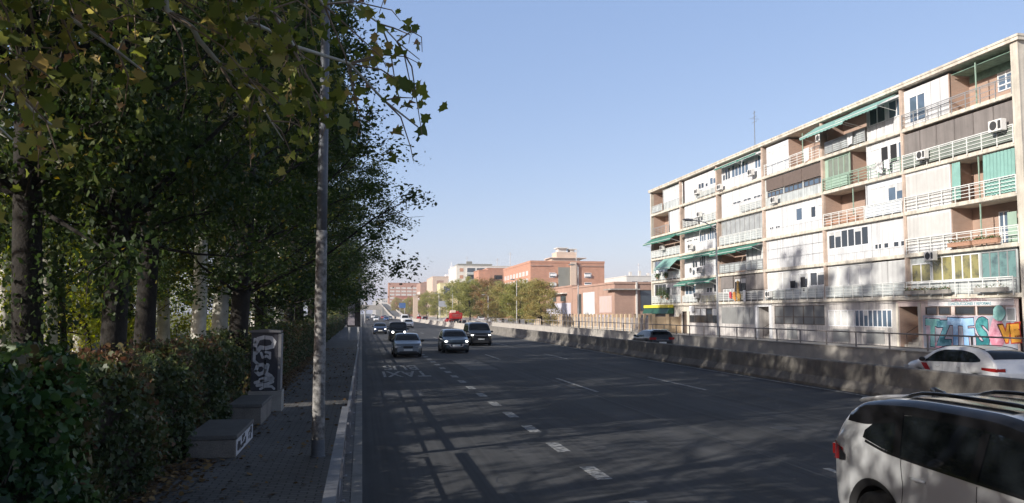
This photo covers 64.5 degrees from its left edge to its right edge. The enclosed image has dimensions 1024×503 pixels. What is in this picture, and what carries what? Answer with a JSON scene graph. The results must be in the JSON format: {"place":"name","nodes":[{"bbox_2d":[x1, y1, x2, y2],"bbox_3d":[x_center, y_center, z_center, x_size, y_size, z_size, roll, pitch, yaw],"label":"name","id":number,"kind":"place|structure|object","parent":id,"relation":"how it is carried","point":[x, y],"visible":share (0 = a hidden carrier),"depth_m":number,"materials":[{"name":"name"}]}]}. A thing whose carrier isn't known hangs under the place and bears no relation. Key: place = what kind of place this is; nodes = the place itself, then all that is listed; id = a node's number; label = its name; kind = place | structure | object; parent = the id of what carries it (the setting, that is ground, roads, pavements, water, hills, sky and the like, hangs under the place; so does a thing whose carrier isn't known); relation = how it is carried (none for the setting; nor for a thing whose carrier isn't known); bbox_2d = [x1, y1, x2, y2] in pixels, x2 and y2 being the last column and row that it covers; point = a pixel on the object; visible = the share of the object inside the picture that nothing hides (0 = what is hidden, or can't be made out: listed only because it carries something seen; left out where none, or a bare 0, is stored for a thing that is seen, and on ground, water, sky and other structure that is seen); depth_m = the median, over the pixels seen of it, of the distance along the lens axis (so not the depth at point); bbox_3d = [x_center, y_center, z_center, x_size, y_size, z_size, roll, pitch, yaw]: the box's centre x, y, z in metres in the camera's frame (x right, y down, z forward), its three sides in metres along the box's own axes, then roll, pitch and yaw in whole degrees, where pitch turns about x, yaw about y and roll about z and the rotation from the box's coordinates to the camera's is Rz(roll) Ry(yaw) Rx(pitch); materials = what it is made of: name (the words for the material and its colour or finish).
{"place":"outdoors","nodes":[
{"label":"outdoors","id":0,"kind":"place"},
{"bbox_2d":[58,318,304,474],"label":"park ground","id":1,"kind":"structure","parent":0,"point":[178,334],"depth_m":92.83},
{"bbox_2d":[0,7,108,345],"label":"pale trunk tree","id":2,"kind":"object","parent":1,"relation":"on","point":[5,315],"visible":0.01,"depth_m":25.91,"materials":[{"name":"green plant"}]},
{"bbox_2d":[0,333,110,502],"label":"hedge","id":3,"kind":"object","parent":1,"relation":"on","point":[36,462],"visible":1,"depth_m":7.75,"materials":[{"name":"green plant"}]},
{"bbox_2d":[0,7,145,345],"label":"pale trunk tree","id":4,"kind":"object","parent":1,"relation":"on","point":[54,339],"visible":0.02,"depth_m":23.65,"materials":[{"name":"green plant"}]},
{"bbox_2d":[56,29,109,356],"bbox_3d":[-15.820,-5.187,31.105,7.848,20.363,8.291,0,-4,2],"label":"pale trunk tree","id":5,"kind":"object","parent":1,"relation":"on","point":[75,343],"depth_m":29.66,"materials":[{"name":"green plant"}]},
{"bbox_2d":[0,99,169,356],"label":"young tree","id":6,"kind":"object","parent":1,"relation":"on","point":[93,325],"visible":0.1,"depth_m":24.09,"materials":[{"name":"green plant"}]},
{"bbox_2d":[0,137,171,357],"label":"young tree","id":7,"kind":"object","parent":1,"relation":"on","point":[68,286],"visible":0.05,"depth_m":28.07,"materials":[{"name":"green plant"}]},
{"bbox_2d":[57,235,210,352],"bbox_3d":[-14.332,0.325,30.427,6.374,9.258,5.309,-2,-5,21],"label":"young tree","id":8,"kind":"object","parent":1,"relation":"on","point":[180,326],"visible":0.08,"depth_m":30.56,"materials":[{"name":"green plant"}]},
{"bbox_2d":[56,215,212,342],"bbox_3d":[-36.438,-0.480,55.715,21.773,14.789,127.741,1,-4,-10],"label":"young tree","id":9,"kind":"object","parent":1,"relation":"on","point":[176,296],"visible":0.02,"depth_m":101.50,"materials":[{"name":"green plant"}]},
{"bbox_2d":[28,329,248,502],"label":"hedge","id":10,"kind":"object","parent":1,"relation":"on","point":[159,402],"visible":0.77,"depth_m":11.69,"materials":[{"name":"green plant"}]},
{"bbox_2d":[0,0,315,348],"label":"street tree","id":11,"kind":"object","parent":1,"relation":"on","point":[27,315],"visible":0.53,"depth_m":13.18,"materials":[{"name":"green plant"}]},
{"bbox_2d":[0,0,351,348],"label":"street tree","id":12,"kind":"object","parent":1,"relation":"on","point":[145,324],"visible":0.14,"depth_m":19.31,"materials":[{"name":"green plant"}]},
{"bbox_2d":[85,32,270,343],"bbox_3d":[-12.562,-4.577,30.884,8.586,19.113,8.724,1,-4,-8],"label":"pale trunk tree","id":13,"kind":"object","parent":1,"relation":"on","point":[163,329],"visible":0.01,"depth_m":30.70,"materials":[{"name":"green plant"}]},
{"bbox_2d":[0,0,358,354],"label":"street tree","id":14,"kind":"object","parent":1,"relation":"on","point":[114,319],"visible":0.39,"depth_m":15.40,"materials":[{"name":"green plant"}]},
{"bbox_2d":[92,1,310,339],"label":"pale trunk tree","id":15,"kind":"object","parent":1,"relation":"on","point":[198,321],"visible":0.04,"depth_m":25.52,"materials":[{"name":"green plant"}]},
{"bbox_2d":[174,226,251,330],"bbox_3d":[-14.871,0.973,42.098,5.589,9.746,6.710,-3,-5,36],"label":"young tree","id":16,"kind":"object","parent":1,"relation":"on","point":[208,323],"visible":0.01,"depth_m":41.09,"materials":[{"name":"green plant"}]},
{"bbox_2d":[0,0,447,223],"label":"plane tree","id":17,"kind":"object","parent":1,"relation":"on","point":[219,12],"visible":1,"depth_m":8.40,"materials":[{"name":"green plant"}]},
{"bbox_2d":[172,0,330,333],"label":"pale trunk tree","id":18,"kind":"object","parent":1,"relation":"on","point":[219,316],"visible":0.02,"depth_m":29.05,"materials":[{"name":"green plant"}]},
{"bbox_2d":[78,0,436,400],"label":"street tree","id":19,"kind":"object","parent":1,"relation":"on","point":[241,289],"visible":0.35,"depth_m":22.21,"materials":[{"name":"green plant"}]},
{"bbox_2d":[205,317,313,395],"bbox_3d":[-10.989,4.456,40.040,1.756,2.414,37.223,1,-4,-10],"label":"hedge","id":20,"kind":"object","parent":1,"relation":"on","point":[298,347],"visible":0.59,"depth_m":34.38,"materials":[{"name":"green plant"}]},
{"bbox_2d":[157,0,404,327],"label":"street tree","id":21,"kind":"object","parent":1,"relation":"on","point":[280,303],"visible":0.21,"depth_m":29.39,"materials":[{"name":"green plant"}]},
{"bbox_2d":[209,36,396,366],"bbox_3d":[-11.168,-2.803,39.253,11.394,16.793,9.214,0,-4,-2],"label":"street tree","id":22,"kind":"object","parent":1,"relation":"on","point":[344,233],"visible":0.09,"depth_m":38.69,"materials":[{"name":"green plant"}]},
{"bbox_2d":[267,0,372,322],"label":"pale trunk tree","id":23,"kind":"object","parent":1,"relation":"on","point":[338,110],"visible":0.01,"depth_m":45.53,"materials":[{"name":"green plant"}]},
{"bbox_2d":[305,314,345,341],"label":"hedge","id":24,"kind":"object","parent":1,"relation":"on","point":[335,325],"visible":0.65,"depth_m":90.10,"materials":[{"name":"green plant"}]},
{"bbox_2d":[249,72,419,320],"bbox_3d":[-12.620,-2.450,48.842,13.372,17.561,10.183,-2,-5,22],"label":"street tree","id":25,"kind":"object","parent":1,"relation":"on","point":[336,234],"visible":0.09,"depth_m":48.79,"materials":[{"name":"green plant"}]},
{"bbox_2d":[287,123,391,319],"bbox_3d":[-14.305,-2.416,60.800,10.596,19.312,13.103,-4,-6,39],"label":"street tree","id":26,"kind":"object","parent":1,"relation":"on","point":[310,307],"visible":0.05,"depth_m":60.34,"materials":[{"name":"green plant"}]},
{"bbox_2d":[304,158,395,321],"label":"street tree","id":27,"kind":"object","parent":1,"relation":"on","point":[360,243],"visible":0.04,"depth_m":73.59,"materials":[{"name":"green plant"}]},
{"bbox_2d":[57,314,370,320],"bbox_3d":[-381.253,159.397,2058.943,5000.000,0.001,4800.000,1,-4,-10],"label":"ground","id":28,"kind":"structure","parent":0,"point":[211,315],"depth_m":675.53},
{"bbox_2d":[388,283,417,303],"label":"apartment building","id":29,"kind":"structure","parent":28,"relation":"on","point":[406,289],"depth_m":861.67,"materials":[{"name":"pink brick"}]},
{"bbox_2d":[443,319,932,366],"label":"retaining wall","id":30,"kind":"structure","parent":28,"relation":"on","point":[887,356],"depth_m":47.47,"materials":[{"name":"concrete"}]},
{"bbox_2d":[446,316,1023,351],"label":"promenade railing","id":31,"kind":"object","parent":30,"relation":"on","point":[826,342],"visible":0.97,"depth_m":45.28,"materials":[{"name":"metal"}]},
{"bbox_2d":[112,317,361,502],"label":"sidewalk","id":32,"kind":"structure","parent":0,"point":[289,465],"depth_m":13.91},
{"bbox_2d":[186,419,253,458],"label":"concrete block","id":33,"kind":"structure","parent":32,"relation":"on","point":[222,438],"depth_m":14.14,"materials":[{"name":"grey"}]},
{"bbox_2d":[121,348,356,502],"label":"leaf litter","id":34,"kind":"object","parent":32,"relation":"on","point":[172,474],"visible":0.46,"depth_m":13.08,"materials":[{"name":"brown plant"}]},
{"bbox_2d":[229,395,271,425],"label":"concrete block","id":35,"kind":"structure","parent":32,"relation":"on","point":[257,408],"depth_m":18.26,"materials":[{"name":"concrete"}]},
{"bbox_2d":[248,329,283,411],"bbox_3d":[-6.397,3.083,21.145,0.840,2.100,0.650,1,-4,-10],"label":"service cabinet","id":36,"kind":"object","parent":32,"relation":"on","point":[266,360],"visible":0.96,"depth_m":20.89,"materials":[{"name":"metal"}]},
{"bbox_2d":[310,0,329,457],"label":"street lamp","id":37,"kind":"object","parent":32,"relation":"on","point":[318,419],"visible":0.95,"depth_m":14.44,"materials":[{"name":"metal"}]},
{"bbox_2d":[322,406,348,502],"bbox_3d":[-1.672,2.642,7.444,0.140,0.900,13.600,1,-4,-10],"label":"curb","id":38,"kind":"structure","parent":32,"relation":"on","point":[334,484],"depth_m":9.28,"materials":[{"name":"concrete"}]},
{"bbox_2d":[345,347,358,453],"bbox_3d":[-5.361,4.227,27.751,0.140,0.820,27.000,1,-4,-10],"label":"curb","id":39,"kind":"structure","parent":32,"relation":"on","point":[351,401],"depth_m":18.35,"materials":[{"name":"concrete"}]},
{"bbox_2d":[347,300,360,339],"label":"sign panel","id":40,"kind":"object","parent":32,"relation":"on","point":[353,320],"visible":0.69,"depth_m":76.19,"materials":[{"name":"black"}]},
{"bbox_2d":[7,0,1023,313],"label":"sky","id":41,"kind":"structure","parent":0,"point":[559,123],"materials":[{"name":"blue"}]},
{"bbox_2d":[546,285,582,316],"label":"brick building","id":42,"kind":"structure","parent":0,"point":[563,299],"depth_m":168.66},
{"bbox_2d":[572,282,651,326],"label":"brick building","id":43,"kind":"structure","parent":0,"point":[619,298],"depth_m":133.94,"materials":[{"name":"brick"}]},
{"bbox_2d":[640,290,651,310],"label":"window","id":44,"kind":"structure","parent":43,"relation":"in","point":[645,295],"depth_m":133.72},
{"bbox_2d":[362,315,872,502],"bbox_3d":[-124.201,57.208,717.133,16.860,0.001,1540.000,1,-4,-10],"label":"road","id":45,"kind":"structure","parent":0,"point":[417,453],"depth_m":18.52,"materials":[{"name":"asphalt"}]},
{"bbox_2d":[350,320,361,502],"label":"kerb","id":46,"kind":"structure","parent":45,"relation":"on","point":[356,490],"depth_m":15.22,"materials":[{"name":"concrete"}]},
{"bbox_2d":[387,322,408,340],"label":"off road car","id":47,"kind":"object","parent":45,"relation":"on","point":[393,328],"visible":0.84,"depth_m":79.15,"materials":[{"name":"black paint"}]},
{"bbox_2d":[382,365,430,376],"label":"lane words","id":48,"kind":"object","parent":45,"relation":"on","point":[405,368],"visible":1,"depth_m":36.88,"materials":[{"name":"paint"}]},
{"bbox_2d":[390,333,423,356],"bbox_3d":[-6.608,5.798,50.647,2.088,1.420,4.537,1,-4,-10],"label":"saloon car","id":49,"kind":"object","parent":45,"relation":"on","point":[406,343],"visible":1,"depth_m":48.88,"materials":[{"name":"silver metal"}]},
{"bbox_2d":[396,317,464,328],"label":"median barrier","id":50,"kind":"object","parent":45,"relation":"on","point":[450,324],"visible":0.66,"depth_m":170.46,"materials":[{"name":"concrete"}]},
{"bbox_2d":[382,360,498,396],"bbox_3d":[-2.376,5.378,35.800,3.259,0.004,20.587,0,-4,3],"label":"road patch","id":51,"kind":"object","parent":45,"relation":"on","point":[473,365],"visible":1,"depth_m":38.18,"materials":[{"name":"asphalt"}]},
{"bbox_2d":[438,329,469,352],"bbox_3d":[-4.050,6.119,55.787,2.172,1.560,4.237,1,-4,-10],"label":"crossover car","id":52,"kind":"object","parent":45,"relation":"on","point":[453,340],"visible":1,"depth_m":54.27,"materials":[{"name":"grey paint"}]},
{"bbox_2d":[463,322,492,345],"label":"van","id":53,"kind":"object","parent":45,"relation":"on","point":[478,332],"visible":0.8,"depth_m":66.31,"materials":[{"name":"black paint"}]},
{"bbox_2d":[366,344,842,500],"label":"road seams","id":54,"kind":"object","parent":45,"relation":"on","point":[666,420],"visible":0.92,"depth_m":20.06,"materials":[{"name":"black"}]},
{"bbox_2d":[387,321,868,502],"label":"lane markings","id":55,"kind":"object","parent":45,"relation":"on","point":[596,473],"visible":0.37,"depth_m":23.30,"materials":[{"name":"paint"}]},
{"bbox_2d":[489,326,1023,396],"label":"median barrier","id":56,"kind":"object","parent":45,"relation":"on","point":[868,379],"visible":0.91,"depth_m":30.99,"materials":[{"name":"concrete"}]},
{"bbox_2d":[833,387,1023,502],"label":"suv","id":57,"kind":"object","parent":45,"relation":"on","point":[936,445],"visible":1,"depth_m":7.96,"materials":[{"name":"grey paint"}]},
{"bbox_2d":[632,329,674,343],"bbox_3d":[10.003,6.288,57.873,2.152,1.540,4.250,1,-4,-10],"label":"hatchback car","id":58,"kind":"object","parent":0,"point":[659,335],"visible":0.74,"depth_m":56.08,"materials":[{"name":"black paint"}]},
{"bbox_2d":[409,317,934,350],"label":"promenade","id":59,"kind":"structure","parent":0,"point":[441,319],"depth_m":68.53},
{"bbox_2d":[418,291,436,317],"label":"autumn tree","id":60,"kind":"object","parent":59,"relation":"on","point":[422,301],"visible":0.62,"depth_m":347.79,"materials":[{"name":"green plant"}]},
{"bbox_2d":[425,291,447,318],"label":"autumn tree","id":61,"kind":"object","parent":59,"relation":"on","point":[435,302],"visible":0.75,"depth_m":328.17,"materials":[{"name":"green plant"}]},
{"bbox_2d":[427,262,452,316],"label":"apartment building","id":62,"kind":"structure","parent":59,"relation":"on","point":[433,282],"depth_m":541.49,"materials":[{"name":"beige concrete"}]},
{"bbox_2d":[438,278,474,316],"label":"autumn tree","id":63,"kind":"object","parent":59,"relation":"on","point":[447,302],"visible":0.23,"depth_m":233.15,"materials":[{"name":"green plant"}]},
{"bbox_2d":[449,275,492,319],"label":"autumn tree","id":64,"kind":"object","parent":59,"relation":"on","point":[463,296],"visible":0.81,"depth_m":203.25,"materials":[{"name":"green plant"}]},
{"bbox_2d":[448,261,510,282],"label":"apartment building","id":65,"kind":"structure","parent":59,"relation":"on","point":[461,271],"depth_m":442.61,"materials":[{"name":"paint"}]},
{"bbox_2d":[469,277,502,321],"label":"autumn tree","id":66,"kind":"object","parent":59,"relation":"on","point":[480,295],"visible":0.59,"depth_m":184.20,"materials":[{"name":"green plant"}]},
{"bbox_2d":[483,268,504,316],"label":"brick block","id":67,"kind":"structure","parent":59,"relation":"on","point":[497,274],"depth_m":381.10,"materials":[{"name":"orange"}]},
{"bbox_2d":[479,281,522,322],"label":"autumn tree","id":68,"kind":"object","parent":59,"relation":"on","point":[498,288],"visible":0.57,"depth_m":158.19,"materials":[{"name":"green plant"}]},
{"bbox_2d":[496,278,539,323],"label":"autumn tree","id":69,"kind":"object","parent":59,"relation":"on","point":[509,288],"visible":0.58,"depth_m":139.94,"materials":[{"name":"green plant"}]},
{"bbox_2d":[511,277,565,325],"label":"autumn tree","id":70,"kind":"object","parent":59,"relation":"on","point":[547,291],"visible":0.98,"depth_m":127.29,"materials":[{"name":"green plant"}]},
{"bbox_2d":[503,260,604,318],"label":"brick block","id":71,"kind":"structure","parent":59,"relation":"on","point":[561,273],"depth_m":301.05,"materials":[{"name":"orange brick"}]},
{"bbox_2d":[544,247,586,260],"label":"tower block","id":72,"kind":"structure","parent":59,"relation":"on","point":[560,254],"depth_m":389.26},
{"bbox_2d":[534,314,650,331],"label":"post fence","id":73,"kind":"object","parent":59,"relation":"on","point":[617,325],"visible":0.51,"depth_m":110.16,"materials":[{"name":"concrete"}]},
{"bbox_2d":[604,271,650,282],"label":"white building","id":74,"kind":"structure","parent":59,"relation":"on","point":[638,278],"depth_m":331.88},
{"bbox_2d":[652,314,683,332],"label":"post fence","id":75,"kind":"object","parent":59,"relation":"on","point":[671,321],"visible":0.44,"depth_m":93.38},
{"bbox_2d":[683,218,718,336],"bbox_3d":[13.283,2.147,56.959,2.607,8.958,0.292,1,-4,-10],"label":"street lamp","id":76,"kind":"object","parent":59,"relation":"on","point":[717,304],"visible":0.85,"depth_m":57.10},
{"bbox_2d":[642,33,1023,351],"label":"apartment block","id":77,"kind":"structure","parent":59,"relation":"on","point":[865,269],"depth_m":58.79,"materials":[{"name":"paint"}]},
{"bbox_2d":[665,184,682,201],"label":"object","id":78,"kind":"structure","parent":77,"relation":"in","point":[673,193],"depth_m":97.26,"materials":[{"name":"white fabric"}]},
{"bbox_2d":[689,308,716,322],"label":"window","id":79,"kind":"structure","parent":77,"relation":"in","point":[699,315],"depth_m":87.65,"materials":[{"name":"white glass"}]},
{"bbox_2d":[731,159,747,177],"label":"window","id":80,"kind":"structure","parent":77,"relation":"in","point":[737,169],"depth_m":79.98,"materials":[{"name":"blue glass"}]},
{"bbox_2d":[722,212,761,236],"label":"window","id":81,"kind":"structure","parent":77,"relation":"in","point":[754,221],"depth_m":79.19,"materials":[{"name":"metal"}]},
{"bbox_2d":[737,307,754,323],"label":"window","id":82,"kind":"structure","parent":77,"relation":"in","point":[745,315],"depth_m":77.96,"materials":[{"name":"metal"}]},
{"bbox_2d":[748,243,762,259],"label":"window","id":83,"kind":"structure","parent":77,"relation":"in","point":[753,254],"depth_m":76.32,"materials":[{"name":"metal"}]},
{"bbox_2d":[768,271,789,289],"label":"window","id":84,"kind":"structure","parent":77,"relation":"in","point":[780,280],"depth_m":72.03,"materials":[{"name":"white glass"}]},
{"bbox_2d":[774,305,824,324],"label":"window","id":85,"kind":"structure","parent":77,"relation":"in","point":[798,314],"depth_m":68.26,"materials":[{"name":"glass"}]},
{"bbox_2d":[791,273,808,286],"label":"window","id":86,"kind":"structure","parent":77,"relation":"in","point":[794,277],"depth_m":68.73,"materials":[{"name":"white glass"}]},
{"bbox_2d":[810,271,823,285],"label":"window","id":87,"kind":"structure","parent":77,"relation":"in","point":[816,278],"depth_m":66.10,"materials":[{"name":"white glass"}]},
{"bbox_2d":[828,153,848,178],"bbox_3d":[25.503,-6.653,63.298,0.072,1.502,2.871,1,-4,-10],"label":"window","id":88,"kind":"structure","parent":77,"relation":"in","point":[838,165],"depth_m":63.26,"materials":[{"name":"green glass"}]},
{"bbox_2d":[828,310,854,326],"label":"window","id":89,"kind":"structure","parent":77,"relation":"in","point":[835,317],"depth_m":62.40,"materials":[{"name":"white glass"}]},
{"bbox_2d":[828,226,868,249],"bbox_3d":[25.674,-1.027,61.941,0.072,1.373,5.171,1,-4,-10],"label":"window","id":90,"kind":"structure","parent":77,"relation":"in","point":[857,236],"depth_m":61.87,"materials":[{"name":"white glass"}]},
{"bbox_2d":[828,263,870,286],"bbox_3d":[25.666,1.908,61.762,0.072,1.709,5.561,1,-4,-10],"label":"window","id":91,"kind":"structure","parent":77,"relation":"in","point":[850,275],"depth_m":61.61,"materials":[{"name":"white glass"}]},
{"bbox_2d":[854,310,891,327],"bbox_3d":[26.088,4.832,58.585,0.072,1.250,4.341,1,-4,-10],"label":"window","id":92,"kind":"structure","parent":77,"relation":"in","point":[863,318],"depth_m":58.53,"materials":[{"name":"blue glass"}]},
{"bbox_2d":[869,104,884,126],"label":"window","id":93,"kind":"structure","parent":77,"relation":"in","point":[877,115],"depth_m":58.60,"materials":[{"name":"black glass"}]},
{"bbox_2d":[870,185,886,204],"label":"window","id":94,"kind":"structure","parent":77,"relation":"in","point":[878,194],"depth_m":58.29,"materials":[{"name":"white glass"}]},
{"bbox_2d":[887,181,901,200],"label":"window","id":95,"kind":"structure","parent":77,"relation":"in","point":[895,189],"depth_m":56.57,"materials":[{"name":"blue glass"}]},
{"bbox_2d":[888,98,904,118],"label":"window","id":96,"kind":"structure","parent":77,"relation":"in","point":[894,104],"depth_m":56.83,"materials":[{"name":"blue glass"}]},
{"bbox_2d":[909,92,924,123],"bbox_3d":[27.190,-9.620,54.361,0.072,1.813,1.605,1,-4,-10],"label":"window","id":97,"kind":"structure","parent":77,"relation":"in","point":[916,102],"depth_m":54.35,"materials":[{"name":"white glass"}]},
{"bbox_2d":[911,263,930,282],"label":"window","id":98,"kind":"structure","parent":77,"relation":"in","point":[920,272],"depth_m":53.72,"materials":[{"name":"yellow glass"}]},
{"bbox_2d":[932,256,952,281],"bbox_3d":[27.510,1.125,51.801,0.072,1.606,1.870,1,-4,-10],"label":"window","id":99,"kind":"structure","parent":77,"relation":"in","point":[944,271],"depth_m":51.73,"materials":[{"name":"yellow glass"}]},
{"bbox_2d":[955,306,975,314],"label":"window","id":100,"kind":"structure","parent":77,"relation":"in","point":[959,310],"depth_m":49.55,"materials":[{"name":"grey glass"}]},
{"bbox_2d":[953,253,979,280],"bbox_3d":[27.896,0.966,49.718,0.072,1.606,2.153,1,-4,-10],"label":"window","id":101,"kind":"structure","parent":77,"relation":"in","point":[965,265],"depth_m":49.75,"materials":[{"name":"yellow glass"}]},
{"bbox_2d":[972,235,1000,244],"bbox_3d":[27.826,-0.759,47.564,0.348,0.570,2.051,1,-4,-10],"label":"flower box","id":102,"kind":"object","parent":77,"relation":"attached to","point":[986,240],"visible":1,"depth_m":47.46,"materials":[{"name":"ceramic"}]},
{"bbox_2d":[973,281,1008,291],"bbox_3d":[27.801,2.028,47.075,0.311,0.638,2.462,1,-4,-10],"label":"flower box","id":103,"kind":"object","parent":77,"relation":"attached to","point":[993,289],"visible":1,"depth_m":46.85,"materials":[{"name":"concrete"}]},
{"bbox_2d":[988,118,1006,137],"bbox_3d":[28.071,-7.044,46.676,0.686,1.056,0.966,1,-4,-10],"label":"air conditioner","id":104,"kind":"object","parent":77,"relation":"attached to","point":[996,126],"visible":1,"depth_m":46.48,"materials":[{"name":"grey"}]},
{"bbox_2d":[981,249,1017,278],"bbox_3d":[28.362,0.775,47.203,0.072,1.606,2.668,1,-4,-10],"label":"window","id":105,"kind":"structure","parent":77,"relation":"in","point":[995,263],"depth_m":47.17,"materials":[{"name":"glass"}]},
{"bbox_2d":[998,210,1008,243],"bbox_3d":[29.499,-1.388,48.537,0.072,2.070,0.763,1,-4,-10],"label":"balcony door","id":106,"kind":"structure","parent":77,"relation":"in","point":[1003,221],"depth_m":48.59,"materials":[{"name":"white glass"}]},
{"bbox_2d":[997,69,1010,91],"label":"window","id":107,"kind":"structure","parent":77,"relation":"in","point":[1006,73],"depth_m":48.71,"materials":[{"name":"white glass"}]},
{"bbox_2d":[904,345,1023,378],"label":"taxi","id":108,"kind":"object","parent":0,"point":[995,360],"visible":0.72,"depth_m":26.28,"materials":[{"name":"white paint"}]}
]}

